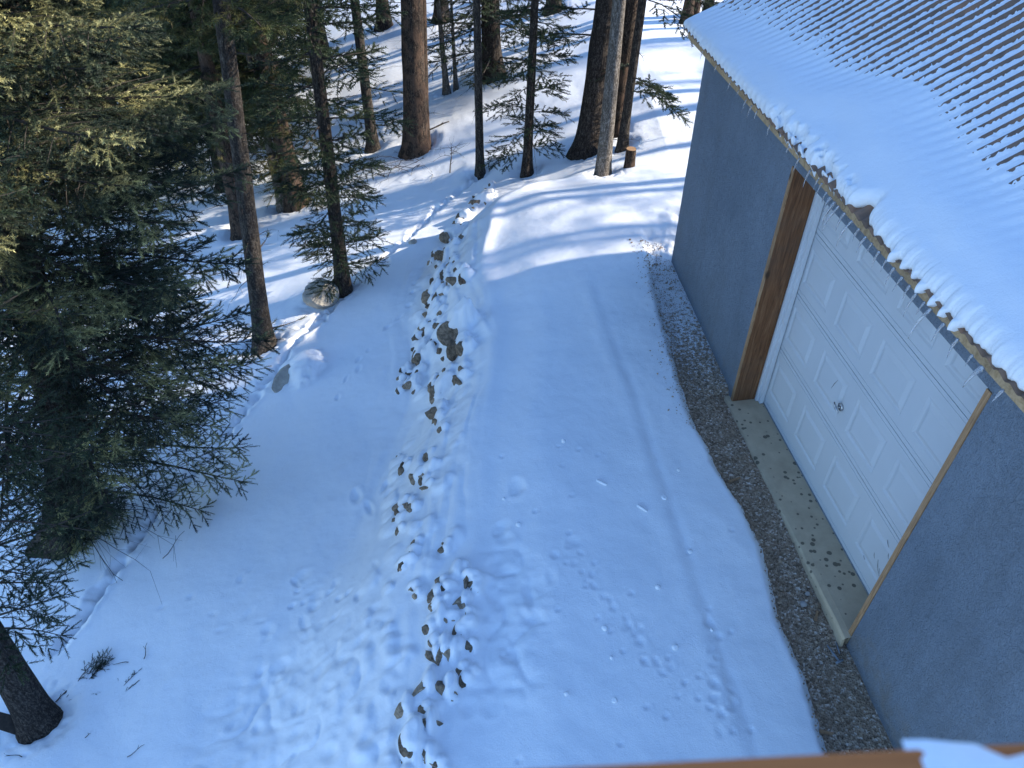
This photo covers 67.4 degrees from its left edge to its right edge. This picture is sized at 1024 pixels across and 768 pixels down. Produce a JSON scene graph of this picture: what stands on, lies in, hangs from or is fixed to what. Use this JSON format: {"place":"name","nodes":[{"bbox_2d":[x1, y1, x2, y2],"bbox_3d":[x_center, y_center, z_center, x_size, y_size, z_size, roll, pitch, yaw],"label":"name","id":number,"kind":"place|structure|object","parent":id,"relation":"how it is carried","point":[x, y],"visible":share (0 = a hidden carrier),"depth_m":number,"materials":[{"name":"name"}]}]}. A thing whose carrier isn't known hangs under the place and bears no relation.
{"place":"outdoors","nodes":[
{"label":"outdoors","id":0,"kind":"place"},
{"bbox_2d":[0,0,826,767],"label":"snow ground","id":1,"kind":"structure","parent":0,"point":[280,616],"depth_m":7.49,"materials":[{"name":"snow"}]},
{"bbox_2d":[0,30,78,206],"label":"conifer tree","id":2,"kind":"object","parent":1,"relation":"on","point":[3,136],"visible":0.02,"depth_m":14.09,"materials":[{"name":"green plant"}]},
{"bbox_2d":[0,63,136,744],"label":"spruce tree","id":3,"kind":"object","parent":1,"relation":"on","point":[35,710],"visible":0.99,"depth_m":5.47,"materials":[{"name":"green plant"}]},
{"bbox_2d":[55,663,102,701],"bbox_3d":[-4.024,2.845,7.229,0.471,0.185,0.460,0,42,0],"label":"shrub","id":4,"kind":"object","parent":1,"relation":"on","point":[66,690],"visible":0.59,"depth_m":7.19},
{"bbox_2d":[78,647,113,680],"bbox_3d":[-3.913,2.707,7.306,0.407,0.160,0.395,0,42,0],"label":"shrub","id":5,"kind":"object","parent":1,"relation":"on","point":[98,668],"visible":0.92,"depth_m":7.30,"materials":[{"name":"plant"}]},
{"bbox_2d":[0,0,194,201],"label":"conifer tree","id":6,"kind":"object","parent":1,"relation":"on","point":[77,11],"visible":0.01,"depth_m":13.18,"materials":[{"name":"green plant"}]},
{"bbox_2d":[117,669,140,689],"bbox_3d":[-3.537,2.774,7.131,0.296,0.131,0.342,31,51,29],"label":"shrub","id":7,"kind":"object","parent":1,"relation":"on","point":[130,678],"visible":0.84,"depth_m":7.13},
{"bbox_2d":[0,0,283,602],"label":"spruce tree","id":8,"kind":"object","parent":1,"relation":"on","point":[46,352],"visible":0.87,"depth_m":5.92,"materials":[{"name":"green plant"}]},
{"bbox_2d":[48,0,313,208],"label":"conifer tree","id":9,"kind":"object","parent":1,"relation":"on","point":[213,156],"visible":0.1,"depth_m":13.06,"materials":[{"name":"green plant"}]},
{"bbox_2d":[86,0,287,240],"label":"pine tree","id":10,"kind":"object","parent":1,"relation":"on","point":[207,73],"visible":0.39,"depth_m":11.49,"materials":[{"name":"green plant"}]},
{"bbox_2d":[57,0,331,355],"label":"pine tree","id":11,"kind":"object","parent":1,"relation":"on","point":[224,24],"visible":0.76,"depth_m":8.24,"materials":[{"name":"brown plant"}]},
{"bbox_2d":[177,0,335,213],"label":"pine tree","id":12,"kind":"object","parent":1,"relation":"on","point":[288,208],"visible":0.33,"depth_m":12.41,"materials":[{"name":"green plant"}]},
{"bbox_2d":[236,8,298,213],"bbox_3d":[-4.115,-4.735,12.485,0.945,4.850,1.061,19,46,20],"label":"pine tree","id":13,"kind":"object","parent":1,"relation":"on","point":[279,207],"visible":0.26,"depth_m":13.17,"materials":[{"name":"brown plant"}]},
{"bbox_2d":[272,364,289,392],"bbox_3d":[-2.929,-0.057,10.005,0.233,0.341,0.530,14,44,15],"label":"boulder","id":14,"kind":"object","parent":1,"relation":"on","point":[281,379],"visible":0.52,"depth_m":9.88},
{"bbox_2d":[272,5,329,62],"bbox_3d":[-5.933,-11.377,15.603,4.229,10.850,4.168,0,42,0],"label":"conifer tree","id":15,"kind":"object","parent":1,"relation":"on","point":[326,44],"depth_m":18.16,"materials":[{"name":"green plant"}]},
{"bbox_2d":[207,0,417,302],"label":"spruce tree","id":16,"kind":"object","parent":1,"relation":"on","point":[328,158],"visible":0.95,"depth_m":9.46,"materials":[{"name":"green plant"}]},
{"bbox_2d":[302,279,338,308],"bbox_3d":[-2.753,-1.290,11.069,0.531,0.357,0.498,-10,43,-10],"label":"boulder","id":17,"kind":"object","parent":1,"relation":"on","point":[310,300],"visible":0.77,"depth_m":10.95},
{"bbox_2d":[317,0,330,62],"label":"conifer tree","id":18,"kind":"object","parent":1,"relation":"on","point":[321,40],"visible":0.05,"depth_m":18.63,"materials":[{"name":"green plant"}]},
{"bbox_2d":[316,0,402,153],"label":"spruce tree","id":19,"kind":"object","parent":1,"relation":"on","point":[365,90],"visible":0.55,"depth_m":13.96,"materials":[{"name":"green plant"}]},
{"bbox_2d":[373,0,393,31],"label":"conifer tree","id":20,"kind":"object","parent":1,"relation":"on","point":[383,26],"visible":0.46,"depth_m":19.18,"materials":[{"name":"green plant"}]},
{"bbox_2d":[351,151,433,189],"bbox_3d":[-1.980,-3.930,13.768,2.251,0.870,2.331,0,42,0],"label":"fallen branch","id":21,"kind":"object","parent":1,"relation":"on","point":[397,165],"visible":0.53,"depth_m":13.76,"materials":[{"name":"wood"}]},
{"bbox_2d":[392,502,398,510],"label":"rock","id":22,"kind":"object","parent":1,"relation":"on","point":[395,506],"visible":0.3,"depth_m":7.55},
{"bbox_2d":[394,702,402,718],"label":"rock","id":23,"kind":"object","parent":1,"relation":"on","point":[398,713],"visible":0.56,"depth_m":5.76,"materials":[{"name":"stone"}]},
{"bbox_2d":[398,466,403,475],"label":"rock","id":24,"kind":"object","parent":1,"relation":"on","point":[400,470],"visible":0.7,"depth_m":8.01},
{"bbox_2d":[372,0,430,159],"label":"pine tree","id":25,"kind":"object","parent":1,"relation":"on","point":[417,145],"visible":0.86,"depth_m":13.29,"materials":[{"name":"red plant"}]},
{"bbox_2d":[398,733,412,757],"bbox_3d":[-0.759,2.631,5.590,0.133,0.189,0.274,-7,43,-8],"label":"rock","id":26,"kind":"object","parent":1,"relation":"on","point":[403,751],"visible":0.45,"depth_m":5.50,"materials":[{"name":"stone"}]},
{"bbox_2d":[402,381,411,388],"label":"rock","id":27,"kind":"object","parent":1,"relation":"on","point":[407,384],"visible":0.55,"depth_m":9.21,"materials":[{"name":"stone"}]},
{"bbox_2d":[406,503,411,512],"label":"rock","id":28,"kind":"object","parent":1,"relation":"on","point":[408,508],"visible":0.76,"depth_m":7.29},
{"bbox_2d":[408,473,414,484],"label":"rock","id":29,"kind":"object","parent":1,"relation":"on","point":[411,478],"visible":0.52,"depth_m":7.63,"materials":[{"name":"stone"}]},
{"bbox_2d":[408,239,416,243],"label":"rock","id":30,"kind":"object","parent":1,"relation":"on","point":[412,241],"visible":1,"depth_m":11.74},
{"bbox_2d":[413,353,420,365],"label":"rock","id":31,"kind":"object","parent":1,"relation":"on","point":[416,358],"visible":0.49,"depth_m":9.41,"materials":[{"name":"stone"}]},
{"bbox_2d":[412,681,424,696],"bbox_3d":[-0.665,2.326,5.891,0.254,0.137,0.097,-33,52,-31],"label":"rock","id":32,"kind":"object","parent":1,"relation":"on","point":[418,688],"visible":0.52,"depth_m":5.82,"materials":[{"name":"stone"}]},
{"bbox_2d":[418,477,422,485],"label":"rock","id":33,"kind":"object","parent":1,"relation":"on","point":[420,481],"visible":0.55,"depth_m":7.52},
{"bbox_2d":[418,705,425,713],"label":"rock","id":34,"kind":"object","parent":1,"relation":"on","point":[421,709],"visible":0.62,"depth_m":5.72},
{"bbox_2d":[378,0,471,95],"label":"sapling","id":35,"kind":"object","parent":1,"relation":"on","point":[446,89],"visible":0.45,"depth_m":15.21,"materials":[{"name":"green plant"}]},
{"bbox_2d":[421,289,429,303],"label":"rock","id":36,"kind":"object","parent":1,"relation":"on","point":[425,296],"visible":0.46,"depth_m":10.22,"materials":[{"name":"stone"}]},
{"bbox_2d":[423,453,427,461],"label":"rock","id":37,"kind":"object","parent":1,"relation":"on","point":[425,458],"visible":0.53,"depth_m":7.79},
{"bbox_2d":[422,624,428,634],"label":"rock","id":38,"kind":"object","parent":1,"relation":"on","point":[425,628],"visible":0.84,"depth_m":6.20,"materials":[{"name":"stone"}]},
{"bbox_2d":[401,0,458,146],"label":"pine tree","id":39,"kind":"object","parent":1,"relation":"on","point":[425,44],"visible":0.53,"depth_m":13.29,"materials":[{"name":"red plant"}]},
{"bbox_2d":[427,589,433,602],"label":"rock","id":40,"kind":"object","parent":1,"relation":"on","point":[430,595],"visible":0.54,"depth_m":6.37,"materials":[{"name":"stone"}]},
{"bbox_2d":[425,406,436,419],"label":"rock","id":41,"kind":"object","parent":1,"relation":"on","point":[430,414],"visible":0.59,"depth_m":8.30,"materials":[{"name":"stone"}]},
{"bbox_2d":[425,650,438,665],"bbox_3d":[-0.621,2.158,6.040,0.088,0.099,0.176,-27,49,-26],"label":"rock","id":42,"kind":"object","parent":1,"relation":"on","point":[429,655],"visible":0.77,"depth_m":6.01,"materials":[{"name":"stone"}]},
{"bbox_2d":[429,385,434,400],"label":"rock","id":43,"kind":"object","parent":1,"relation":"on","point":[431,392],"visible":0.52,"depth_m":8.73,"materials":[{"name":"stone"}]},
{"bbox_2d":[422,718,442,726],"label":"rock","id":44,"kind":"object","parent":1,"relation":"on","point":[439,723],"visible":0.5,"depth_m":5.65,"materials":[{"name":"stone"}]},
{"bbox_2d":[434,250,442,260],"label":"rock","id":45,"kind":"object","parent":1,"relation":"on","point":[438,255],"visible":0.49,"depth_m":10.77,"materials":[{"name":"stone"}]},
{"bbox_2d":[436,647,441,665],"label":"rock","id":46,"kind":"object","parent":1,"relation":"on","point":[438,657],"visible":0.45,"depth_m":5.98,"materials":[{"name":"stone"}]},
{"bbox_2d":[430,121,448,129],"bbox_3d":[-1.409,-4.912,14.616,0.439,0.140,0.082,-16,45,-17],"label":"twig","id":47,"kind":"object","parent":1,"relation":"on","point":[442,123],"visible":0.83,"depth_m":14.60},
{"bbox_2d":[437,546,443,552],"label":"rock","id":48,"kind":"object","parent":1,"relation":"on","point":[440,550],"visible":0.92,"depth_m":6.72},
{"bbox_2d":[432,0,449,24],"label":"conifer tree","id":49,"kind":"object","parent":1,"relation":"on","point":[444,8],"visible":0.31,"depth_m":18.54,"materials":[{"name":"green plant"}]},
{"bbox_2d":[439,232,449,243],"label":"rock","id":50,"kind":"object","parent":1,"relation":"on","point":[444,237],"visible":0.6,"depth_m":11.58,"materials":[{"name":"stone"}]},
{"bbox_2d":[441,649,449,661],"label":"rock","id":51,"kind":"object","parent":1,"relation":"on","point":[446,653],"visible":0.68,"depth_m":5.98,"materials":[{"name":"stone"}]},
{"bbox_2d":[435,680,457,695],"bbox_3d":[-0.506,2.328,5.848,0.223,0.136,0.107,27,49,26],"label":"rock","id":52,"kind":"object","parent":1,"relation":"on","point":[439,686],"visible":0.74,"depth_m":5.82,"materials":[{"name":"stone"}]},
{"bbox_2d":[436,321,457,345],"bbox_3d":[-0.689,-0.620,9.165,0.464,0.324,0.370,-15,45,-16],"label":"boulder","id":53,"kind":"object","parent":1,"relation":"on","point":[446,335],"visible":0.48,"depth_m":9.03,"materials":[{"name":"stone"}]},
{"bbox_2d":[445,277,455,285],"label":"rock","id":54,"kind":"object","parent":1,"relation":"on","point":[451,281],"visible":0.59,"depth_m":9.89,"materials":[{"name":"stone"}]},
{"bbox_2d":[432,139,469,172],"bbox_3d":[-1.053,-3.984,13.132,0.727,0.729,0.635,11,44,12],"label":"sapling","id":55,"kind":"object","parent":1,"relation":"on","point":[451,150],"visible":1,"depth_m":13.14,"materials":[{"name":"plant"}]},
{"bbox_2d":[446,341,457,361],"bbox_3d":[-0.659,-0.374,8.966,0.219,0.246,0.217,-6,43,-7],"label":"rock","id":56,"kind":"object","parent":1,"relation":"on","point":[451,354],"visible":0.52,"depth_m":8.89,"materials":[{"name":"stone"}]},
{"bbox_2d":[436,0,472,91],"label":"sapling","id":57,"kind":"object","parent":1,"relation":"on","point":[455,83],"visible":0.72,"depth_m":15.39,"materials":[{"name":"green plant"}]},
{"bbox_2d":[452,596,460,604],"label":"rock","id":58,"kind":"object","parent":1,"relation":"on","point":[458,601],"visible":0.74,"depth_m":6.29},
{"bbox_2d":[452,375,461,384],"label":"rock","id":59,"kind":"object","parent":1,"relation":"on","point":[456,380],"visible":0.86,"depth_m":8.43,"materials":[{"name":"stone"}]},
{"bbox_2d":[455,341,462,355],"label":"rock","id":60,"kind":"object","parent":1,"relation":"on","point":[459,348],"visible":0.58,"depth_m":8.74,"materials":[{"name":"stone"}]},
{"bbox_2d":[457,603,464,608],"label":"rock","id":61,"kind":"object","parent":1,"relation":"on","point":[461,606],"visible":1,"depth_m":6.26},
{"bbox_2d":[458,274,465,284],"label":"rock","id":62,"kind":"object","parent":1,"relation":"on","point":[461,281],"visible":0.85,"depth_m":9.69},
{"bbox_2d":[459,675,465,687],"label":"rock","id":63,"kind":"object","parent":1,"relation":"on","point":[462,684],"visible":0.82,"depth_m":5.84,"materials":[{"name":"stone"}]},
{"bbox_2d":[442,0,489,179],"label":"pine tree","id":64,"kind":"object","parent":1,"relation":"on","point":[478,115],"visible":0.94,"depth_m":12.05,"materials":[{"name":"brown plant"}]},
{"bbox_2d":[463,575,468,588],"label":"rock","id":65,"kind":"object","parent":1,"relation":"on","point":[465,580],"visible":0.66,"depth_m":6.41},
{"bbox_2d":[465,640,472,649],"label":"rock","id":66,"kind":"object","parent":1,"relation":"on","point":[468,645],"visible":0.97,"depth_m":6.02,"materials":[{"name":"stone"}]},
{"bbox_2d":[470,199,479,204],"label":"rock","id":67,"kind":"object","parent":1,"relation":"on","point":[473,201],"visible":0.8,"depth_m":12.22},
{"bbox_2d":[427,0,564,89],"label":"spruce tree","id":68,"kind":"object","parent":1,"relation":"on","point":[491,43],"visible":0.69,"depth_m":14.88,"materials":[{"name":"green plant"}]},
{"bbox_2d":[474,0,583,177],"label":"spruce tree","id":69,"kind":"object","parent":1,"relation":"on","point":[527,129],"visible":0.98,"depth_m":11.69,"materials":[{"name":"green plant"}]},
{"bbox_2d":[544,0,560,15],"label":"conifer tree","id":70,"kind":"object","parent":1,"relation":"on","point":[552,2],"visible":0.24,"depth_m":17.47,"materials":[{"name":"green plant"}]},
{"bbox_2d":[537,0,628,160],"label":"pine tree","id":71,"kind":"object","parent":1,"relation":"on","point":[584,145],"visible":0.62,"depth_m":11.73,"materials":[{"name":"brown plant"}]},
{"bbox_2d":[596,479,606,485],"bbox_3d":[0.822,0.903,7.039,0.110,0.026,0.026,25,48,25],"label":"ice piece","id":72,"kind":"object","parent":1,"relation":"on","point":[601,482],"visible":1,"depth_m":7.03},
{"bbox_2d":[602,625,607,630],"bbox_3d":[0.734,1.927,6.068,0.051,0.040,0.048,17,45,18],"label":"snow clump","id":73,"kind":"object","parent":1,"relation":"on","point":[604,627],"visible":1,"depth_m":6.06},
{"bbox_2d":[614,0,637,137],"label":"pine tree","id":74,"kind":"object","parent":1,"relation":"on","point":[630,17],"visible":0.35,"depth_m":11.82,"materials":[{"name":"red plant"}]},
{"bbox_2d":[591,0,661,176],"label":"pine tree","id":75,"kind":"object","parent":1,"relation":"on","point":[603,166],"visible":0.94,"depth_m":10.49,"materials":[{"name":"brown plant"}]},
{"bbox_2d":[623,146,635,167],"bbox_3d":[1.733,-3.208,11.349,0.195,0.575,0.200,0,42,0],"label":"tree stump","id":76,"kind":"object","parent":1,"relation":"on","point":[630,158],"visible":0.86,"depth_m":11.19,"materials":[{"name":"wood"}]},
{"bbox_2d":[637,504,646,511],"bbox_3d":[1.159,1.107,6.848,0.110,0.026,0.026,32,51,30],"label":"ice piece","id":77,"kind":"object","parent":1,"relation":"on","point":[642,508],"visible":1,"depth_m":6.84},
{"bbox_2d":[588,0,719,152],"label":"spruce tree","id":78,"kind":"object","parent":1,"relation":"on","point":[624,128],"visible":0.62,"depth_m":11.52,"materials":[{"name":"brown plant"}]},
{"bbox_2d":[672,644,678,649],"bbox_3d":[1.268,2.042,5.962,0.051,0.042,0.048,-11,44,-12],"label":"snow clump","id":79,"kind":"object","parent":1,"relation":"on","point":[675,646],"visible":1,"depth_m":5.95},
{"bbox_2d":[678,0,694,24],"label":"pine tree","id":80,"kind":"object","parent":1,"relation":"on","point":[689,9],"visible":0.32,"depth_m":16.02,"materials":[{"name":"red plant"}]},
{"bbox_2d":[694,0,701,14],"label":"pine tree","id":81,"kind":"object","parent":1,"relation":"on","point":[697,7],"visible":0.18,"depth_m":16.13,"materials":[{"name":"red plant"}]},
{"bbox_2d":[651,242,893,753],"bbox_3d":[2.088,0.854,7.177,0.840,0.528,8.490,-5,43,-6],"label":"gravel strip","id":82,"kind":"object","parent":1,"relation":"on","point":[843,669],"visible":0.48,"depth_m":6.76,"materials":[{"name":"gravel"}]},
{"bbox_2d":[728,477,740,482],"bbox_3d":[2.082,0.893,7.173,0.130,0.011,0.024,-15,45,-16],"label":"wood splinter","id":83,"kind":"object","parent":82,"relation":"on","point":[734,479],"visible":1,"depth_m":7.17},
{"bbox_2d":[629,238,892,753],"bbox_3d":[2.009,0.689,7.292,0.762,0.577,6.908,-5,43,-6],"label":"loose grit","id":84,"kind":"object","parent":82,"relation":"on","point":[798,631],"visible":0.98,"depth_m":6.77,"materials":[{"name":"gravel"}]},
{"bbox_2d":[800,601,806,606],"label":"stone","id":85,"kind":"object","parent":82,"relation":"on","point":[803,603],"visible":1,"depth_m":6.29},
{"bbox_2d":[814,610,818,621],"bbox_3d":[2.472,1.881,6.239,0.024,0.011,0.100,19,46,19],"label":"wood splinter","id":86,"kind":"object","parent":82,"relation":"on","point":[816,616],"visible":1,"depth_m":6.23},
{"bbox_2d":[819,729,833,734],"bbox_3d":[2.296,2.544,5.607,0.100,0.011,0.024,7,43,8],"label":"wood splinter","id":87,"kind":"object","parent":82,"relation":"on","point":[825,732],"visible":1,"depth_m":5.60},
{"bbox_2d":[827,645,843,663],"bbox_3d":[2.518,2.113,6.015,0.064,0.026,0.156,-17,45,-17],"label":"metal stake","id":88,"kind":"object","parent":82,"relation":"on","point":[837,658],"visible":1,"depth_m":5.98,"materials":[{"name":"metal"}]},
{"bbox_2d":[671,0,1023,749],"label":"garage","id":89,"kind":"structure","parent":1,"relation":"on","point":[887,452],"depth_m":5.94,"materials":[{"name":"paint"}]},
{"bbox_2d":[823,196,831,211],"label":"icicle","id":90,"kind":"object","parent":89,"relation":"hanging from","point":[828,200],"visible":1,"depth_m":5.48,"materials":[{"name":"white"}]},
{"bbox_2d":[821,201,836,225],"bbox_3d":[2.257,-1.215,5.468,0.068,0.190,0.026,-8,43,-8],"label":"icicle","id":91,"kind":"object","parent":89,"relation":"hanging from","point":[830,207],"visible":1,"depth_m":5.44,"materials":[{"name":"white"}]},
{"bbox_2d":[822,205,840,230],"bbox_3d":[2.261,-1.171,5.433,0.076,0.209,0.028,0,42,0],"label":"icicle","id":92,"kind":"object","parent":89,"relation":"hanging from","point":[833,211],"visible":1,"depth_m":5.40,"materials":[{"name":"white"}]},
{"bbox_2d":[836,212,846,228],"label":"icicle","id":93,"kind":"object","parent":89,"relation":"hanging from","point":[842,215],"visible":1,"depth_m":5.32,"materials":[{"name":"white"}]},
{"bbox_2d":[836,220,852,245],"bbox_3d":[2.287,-1.039,5.281,0.074,0.197,0.021,-5,43,-5],"label":"icicle","id":94,"kind":"object","parent":89,"relation":"hanging from","point":[846,226],"visible":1,"depth_m":5.25,"materials":[{"name":"white"}]},
{"bbox_2d":[683,0,1023,390],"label":"roof snow","id":95,"kind":"structure","parent":89,"relation":"on","point":[946,219],"depth_m":5.36,"materials":[{"name":"snow"}]},
{"bbox_2d":[856,236,866,252],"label":"icicle","id":96,"kind":"object","parent":89,"relation":"hanging from","point":[862,240],"visible":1,"depth_m":5.09,"materials":[{"name":"white"}]},
{"bbox_2d":[763,203,987,595],"bbox_3d":[2.760,0.072,6.138,0.113,2.601,2.515,-5,43,-6],"label":"garage door","id":97,"kind":"structure","parent":89,"relation":"in","point":[869,414],"depth_m":6.10,"materials":[{"name":"metal"}]},
{"bbox_2d":[871,250,880,267],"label":"icicle","id":98,"kind":"object","parent":89,"relation":"hanging from","point":[877,254],"visible":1,"depth_m":4.96,"materials":[{"name":"white"}]},
{"bbox_2d":[885,267,895,283],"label":"icicle","id":99,"kind":"object","parent":89,"relation":"hanging from","point":[893,269],"visible":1,"depth_m":4.82,"materials":[{"name":"white"}]},
{"bbox_2d":[892,276,903,291],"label":"icicle","id":100,"kind":"object","parent":89,"relation":"hanging from","point":[901,278],"visible":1,"depth_m":4.75,"materials":[{"name":"white"}]},
{"bbox_2d":[903,284,910,297],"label":"icicle","id":101,"kind":"object","parent":89,"relation":"hanging from","point":[908,287],"visible":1,"depth_m":4.68,"materials":[{"name":"white"}]},
{"bbox_2d":[903,293,917,315],"bbox_3d":[2.417,-0.485,4.661,0.046,0.171,0.020,-9,43,-10],"label":"icicle","id":102,"kind":"object","parent":89,"relation":"hanging from","point":[914,295],"visible":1,"depth_m":4.64,"materials":[{"name":"white"}]},
{"bbox_2d":[908,307,932,337],"bbox_3d":[2.426,-0.361,4.564,0.078,0.230,0.030,0,42,0],"label":"icicle","id":103,"kind":"object","parent":89,"relation":"hanging from","point":[929,310],"visible":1,"depth_m":4.53,"materials":[{"name":"white"}]},
{"bbox_2d":[932,322,945,339],"bbox_3d":[2.462,-0.302,4.430,0.044,0.132,0.024,0,42,0],"label":"icicle","id":104,"kind":"object","parent":89,"relation":"hanging from","point":[942,325],"visible":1,"depth_m":4.41,"materials":[{"name":"white"}]},
{"bbox_2d":[947,338,959,356],"bbox_3d":[2.483,-0.205,4.327,0.035,0.132,0.018,-13,44,-14],"label":"icicle","id":105,"kind":"object","parent":89,"relation":"hanging from","point":[954,343],"visible":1,"depth_m":4.30,"materials":[{"name":"white"}]},
{"bbox_2d":[962,365,984,387],"bbox_3d":[2.502,-0.038,4.159,0.068,0.162,0.033,0,42,0],"label":"icicle","id":106,"kind":"object","parent":89,"relation":"hanging from","point":[978,370],"visible":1,"depth_m":4.13,"materials":[{"name":"white"}]},
{"bbox_2d":[992,389,1004,401],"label":"icicle","id":107,"kind":"object","parent":89,"relation":"hanging from","point":[1000,392],"visible":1,"depth_m":4.00,"materials":[{"name":"white"}]},
{"bbox_2d":[569,744,1023,767],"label":"deck railing","id":108,"kind":"object","parent":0,"point":[897,759],"visible":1,"depth_m":0.34,"materials":[{"name":"brown wood"}]},
{"bbox_2d":[902,739,1023,767],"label":"rail snow","id":109,"kind":"structure","parent":108,"relation":"on","point":[941,754],"depth_m":0.34,"materials":[{"name":"snow"}]}
]}

